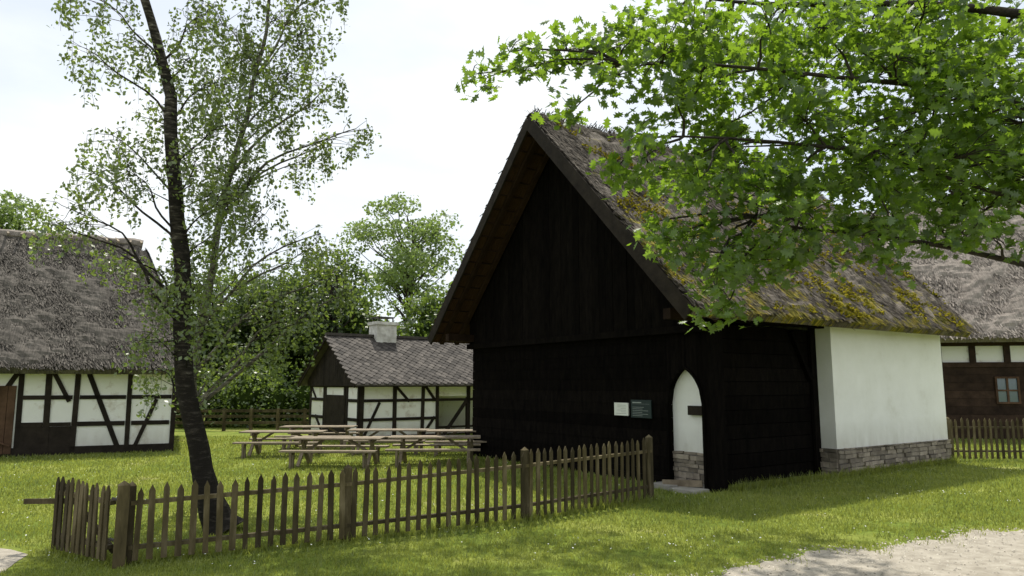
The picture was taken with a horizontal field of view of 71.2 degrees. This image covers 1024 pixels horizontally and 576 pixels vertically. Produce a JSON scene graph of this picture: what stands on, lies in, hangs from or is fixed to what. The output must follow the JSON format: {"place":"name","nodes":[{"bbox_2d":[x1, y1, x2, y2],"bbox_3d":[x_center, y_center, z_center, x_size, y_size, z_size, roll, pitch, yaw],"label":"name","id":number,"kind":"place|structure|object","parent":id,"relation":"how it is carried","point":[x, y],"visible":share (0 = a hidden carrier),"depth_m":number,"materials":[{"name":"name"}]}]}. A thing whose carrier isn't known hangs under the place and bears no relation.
{"place":"outdoors","nodes":[
{"label":"outdoors","id":0,"kind":"place"},
{"bbox_2d":[0,548,27,571],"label":"sandy path","id":1,"kind":"structure","parent":0,"point":[9,557],"depth_m":8.30,"materials":[{"name":"beige sand"}]},
{"bbox_2d":[0,418,1023,575],"bbox_3d":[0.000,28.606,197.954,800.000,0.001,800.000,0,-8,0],"label":"ground","id":2,"kind":"structure","parent":0,"point":[212,430],"depth_m":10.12,"materials":[{"name":"green plant"}]},
{"bbox_2d":[0,190,65,233],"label":"linden tree","id":3,"kind":"object","parent":2,"relation":"on","point":[11,218],"visible":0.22,"depth_m":46.00,"materials":[{"name":"green plant"}]},
{"bbox_2d":[0,229,176,456],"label":"thatched half timbered barn","id":4,"kind":"structure","parent":2,"relation":"on","point":[63,388],"depth_m":21.08,"materials":[{"name":"plant"}]},
{"bbox_2d":[0,386,16,453],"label":"plank door","id":5,"kind":"structure","parent":4,"relation":"in","point":[7,396],"depth_m":19.86,"materials":[{"name":"brown wood"}]},
{"bbox_2d":[22,0,266,534],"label":"birch tree","id":6,"kind":"object","parent":2,"relation":"on","point":[179,289],"visible":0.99,"depth_m":10.30,"materials":[{"name":"green plant"}]},
{"bbox_2d":[169,269,265,420],"bbox_3d":[-16.170,3.045,39.434,5.740,8.612,6.227,4,-9,-30],"label":"alder tree","id":7,"kind":"object","parent":2,"relation":"on","point":[215,291],"visible":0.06,"depth_m":39.16,"materials":[{"name":"green plant"}]},
{"bbox_2d":[175,408,308,430],"bbox_3d":[-10.675,5.679,30.824,12.774,0.950,0.131,0,-8,-1],"label":"rail fence","id":8,"kind":"object","parent":2,"relation":"on","point":[251,416],"visible":0.21,"depth_m":30.78,"materials":[{"name":"brown wood"}]},
{"bbox_2d":[175,350,309,428],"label":"shrubs","id":9,"kind":"object","parent":2,"relation":"on","point":[284,397],"visible":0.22,"depth_m":32.92,"materials":[{"name":"green plant"}]},
{"bbox_2d":[213,274,307,420],"bbox_3d":[-13.118,3.126,38.061,5.903,8.072,5.004,0,-8,0],"label":"alder tree","id":10,"kind":"object","parent":2,"relation":"on","point":[240,301],"visible":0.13,"depth_m":37.53,"materials":[{"name":"green plant"}]},
{"bbox_2d":[154,0,381,412],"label":"birch tree","id":11,"kind":"object","parent":2,"relation":"on","point":[249,51],"visible":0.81,"depth_m":12.24,"materials":[{"name":"green plant"}]},
{"bbox_2d":[232,430,327,458],"bbox_3d":[-6.450,4.396,20.195,2.300,0.706,1.720,0,-8,-3],"label":"picnic table","id":12,"kind":"object","parent":2,"relation":"on","point":[259,443],"visible":0.73,"depth_m":19.97,"materials":[{"name":"brown wood"}]},
{"bbox_2d":[177,263,452,420],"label":"hedge trees","id":13,"kind":"object","parent":2,"relation":"on","point":[357,329],"visible":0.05,"depth_m":38.38,"materials":[{"name":"green plant"}]},
{"bbox_2d":[274,425,357,449],"bbox_3d":[-6.100,4.715,22.573,2.334,0.706,1.766,0,-8,0],"label":"picnic table","id":14,"kind":"object","parent":2,"relation":"on","point":[330,427],"visible":0.52,"depth_m":22.32,"materials":[{"name":"brown wood"}]},
{"bbox_2d":[275,246,386,354],"bbox_3d":[-9.874,2.535,37.750,5.372,9.163,5.144,5,-9,-30],"label":"alder tree","id":15,"kind":"object","parent":2,"relation":"on","point":[333,325],"visible":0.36,"depth_m":37.15,"materials":[{"name":"green plant"}]},
{"bbox_2d":[278,436,389,469],"bbox_3d":[-4.350,4.063,17.717,2.351,0.706,1.788,0,-8,0],"label":"picnic table","id":16,"kind":"object","parent":2,"relation":"on","point":[310,451],"visible":0.9,"depth_m":17.53,"materials":[{"name":"brown wood"}]},
{"bbox_2d":[112,435,653,568],"bbox_3d":[-0.890,2.810,10.105,8.282,1.120,0.457,5,-9,-34],"label":"picket fence","id":17,"kind":"object","parent":2,"relation":"on","point":[125,544],"visible":0.98,"depth_m":9.32,"materials":[{"name":"brown wood"}]},
{"bbox_2d":[23,476,116,560],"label":"picket gate","id":18,"kind":"structure","parent":17,"relation":"attached to","point":[80,497],"depth_m":8.31,"materials":[{"name":"brown wood"}]},
{"bbox_2d":[296,316,473,439],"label":"half timbered cottage","id":19,"kind":"structure","parent":2,"relation":"on","point":[381,375],"depth_m":26.56,"materials":[{"name":"paint"}]},
{"bbox_2d":[343,429,426,455],"bbox_3d":[-3.600,4.489,20.888,2.300,0.706,1.720,0,-8,0],"label":"picnic table","id":20,"kind":"object","parent":2,"relation":"on","point":[362,431],"visible":0.52,"depth_m":20.58,"materials":[{"name":"brown wood"}]},
{"bbox_2d":[335,191,464,331],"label":"ash tree","id":21,"kind":"object","parent":2,"relation":"on","point":[403,277],"visible":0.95,"depth_m":49.54,"materials":[{"name":"green plant"}]},
{"bbox_2d":[397,282,450,336],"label":"alder tree","id":22,"kind":"object","parent":2,"relation":"on","point":[420,308],"visible":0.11,"depth_m":40.55,"materials":[{"name":"green plant"}]},
{"bbox_2d":[385,435,480,467],"bbox_3d":[-1.950,4.116,18.113,2.300,0.706,1.720,0,-8,-2],"label":"picnic table","id":23,"kind":"object","parent":2,"relation":"on","point":[404,449],"visible":0.88,"depth_m":18.00,"materials":[{"name":"brown wood"}]},
{"bbox_2d":[425,429,486,456],"bbox_3d":[-1.300,4.449,20.591,2.300,0.706,1.720,0,-8,-3],"label":"picnic table","id":24,"kind":"object","parent":2,"relation":"on","point":[438,432],"visible":0.33,"depth_m":20.28,"materials":[{"name":"brown wood"}]},
{"bbox_2d":[2,456,1020,565],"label":"clover flowers","id":25,"kind":"object","parent":2,"relation":"on","point":[483,503],"visible":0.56,"depth_m":10.02,"materials":[{"name":"white plant"}]},
{"bbox_2d":[467,158,823,492],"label":"tarred log walls","id":26,"kind":"structure","parent":2,"relation":"on","point":[575,333],"depth_m":16.03,"materials":[{"name":"black wood"}]},
{"bbox_2d":[433,132,544,343],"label":"thatch slope back","id":27,"kind":"structure","parent":26,"relation":"attached to","point":[520,192],"depth_m":19.11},
{"bbox_2d":[430,117,528,343],"bbox_3d":[3.752,-0.871,22.412,11.821,5.382,5.246,5,-9,-34],"label":"thatched roof","id":28,"kind":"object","parent":27,"relation":"on","point":[458,268],"visible":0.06,"depth_m":19.84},
{"bbox_2d":[526,113,799,185],"bbox_3d":[5.228,-3.681,20.644,11.632,0.424,0.413,5,-9,-34],"label":"ridge thatch","id":29,"kind":"object","parent":27,"relation":"on","point":[545,116],"visible":0.08,"depth_m":18.37,"materials":[{"name":"brown wicker"}]},
{"bbox_2d":[519,106,747,167],"bbox_3d":[5.249,-3.698,20.637,11.876,0.721,0.975,5,-9,-34],"label":"ridge straw","id":30,"kind":"object","parent":29,"relation":"on","point":[611,132],"visible":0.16,"depth_m":18.39,"materials":[{"name":"brown wicker"}]},
{"bbox_2d":[437,135,720,344],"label":"rafters","id":31,"kind":"object","parent":26,"relation":"attached to","point":[668,314],"visible":0.56,"depth_m":19.09,"materials":[{"name":"brown wood"}]},
{"bbox_2d":[614,402,628,415],"bbox_3d":[2.360,2.610,15.412,0.034,0.270,0.430,5,-9,-34],"label":"white notice board","id":32,"kind":"object","parent":26,"relation":"attached to","point":[621,409],"visible":1,"depth_m":15.39,"materials":[{"name":"white paper"}]},
{"bbox_2d":[631,400,651,417],"bbox_3d":[2.699,2.524,14.923,0.034,0.370,0.590,5,-9,-34],"label":"dark notice board","id":33,"kind":"object","parent":26,"relation":"attached to","point":[641,408],"visible":1,"depth_m":14.90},
{"bbox_2d":[687,406,701,415],"bbox_3d":[3.590,2.370,13.818,0.060,0.180,0.458,5,-9,-34],"label":"sign","id":34,"kind":"object","parent":26,"relation":"attached to","point":[694,410],"depth_m":13.83,"materials":[{"name":"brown wood"}]},
{"bbox_2d":[541,125,971,336],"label":"thatch slope front","id":35,"kind":"structure","parent":26,"relation":"attached to","point":[851,275],"depth_m":16.49,"materials":[{"name":"brown wicker"}]},
{"bbox_2d":[427,116,693,344],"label":"bargeboards","id":36,"kind":"object","parent":35,"relation":"attached to","point":[671,291],"visible":0.96,"depth_m":15.71,"materials":[{"name":"brown wood"}]},
{"bbox_2d":[531,116,981,338],"bbox_3d":[6.665,-1.439,18.166,11.798,5.372,5.278,5,-9,-34],"label":"thatched roof","id":37,"kind":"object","parent":35,"relation":"on","point":[755,305],"visible":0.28,"depth_m":16.22,"materials":[{"name":"brown wicker"}]},
{"bbox_2d":[556,122,963,326],"bbox_3d":[6.707,-1.506,18.099,11.660,5.036,4.955,5,-9,-34],"label":"roof moss","id":38,"kind":"object","parent":35,"relation":"on","point":[832,296],"visible":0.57,"depth_m":16.34,"materials":[{"name":"green plant"}]},
{"bbox_2d":[654,481,709,494],"bbox_3d":[3.191,3.792,13.662,0.600,0.120,1.150,5,-9,-34],"label":"stone doorstep","id":39,"kind":"object","parent":2,"relation":"on","point":[685,490],"visible":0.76,"depth_m":13.39,"materials":[{"name":"grey stone"}]},
{"bbox_2d":[662,480,702,486],"bbox_3d":[3.255,3.732,13.665,0.796,0.160,0.030,-5,-9,33],"label":"threshold board","id":40,"kind":"object","parent":39,"relation":"on","point":[690,483],"visible":0.86,"depth_m":13.62,"materials":[{"name":"brown wood"}]},
{"bbox_2d":[454,0,1023,334],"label":"oak tree","id":41,"kind":"object","parent":2,"relation":"on","point":[928,64],"visible":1,"depth_m":6.32,"materials":[{"name":"green plant"}]},
{"bbox_2d":[672,439,951,483],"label":"rubble stone plinth","id":42,"kind":"structure","parent":2,"relation":"on","point":[688,466],"depth_m":16.05,"materials":[{"name":"grey stone"}]},
{"bbox_2d":[673,324,947,452],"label":"white plaster wall","id":43,"kind":"structure","parent":42,"relation":"on","point":[876,387],"depth_m":16.65,"materials":[{"name":"white paint"}]},
{"bbox_2d":[849,204,1023,439],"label":"thatched log farmhouse","id":44,"kind":"object","parent":2,"relation":"on","point":[983,375],"visible":0.21,"depth_m":26.54,"materials":[{"name":"grey plant"}]},
{"bbox_2d":[994,377,1021,403],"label":"windows","id":45,"kind":"structure","parent":44,"relation":"in","point":[1007,389],"depth_m":26.14,"materials":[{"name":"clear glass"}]},
{"bbox_2d":[906,113,1019,209],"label":"linden tree","id":46,"kind":"object","parent":2,"relation":"on","point":[962,202],"visible":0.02,"depth_m":45.65,"materials":[{"name":"green plant"}]},
{"bbox_2d":[946,417,1023,458],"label":"picket fence","id":47,"kind":"object","parent":2,"relation":"on","point":[950,426],"visible":0.91,"depth_m":18.88,"materials":[{"name":"brown wood"}]},
{"bbox_2d":[0,0,1023,332],"label":"sky","id":48,"kind":"structure","parent":0,"point":[401,62],"materials":[{"name":"white"}]},
{"bbox_2d":[625,526,1023,575],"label":"gravel path","id":49,"kind":"structure","parent":0,"point":[826,559],"depth_m":8.11,"materials":[{"name":"beige gravel"}]}
]}

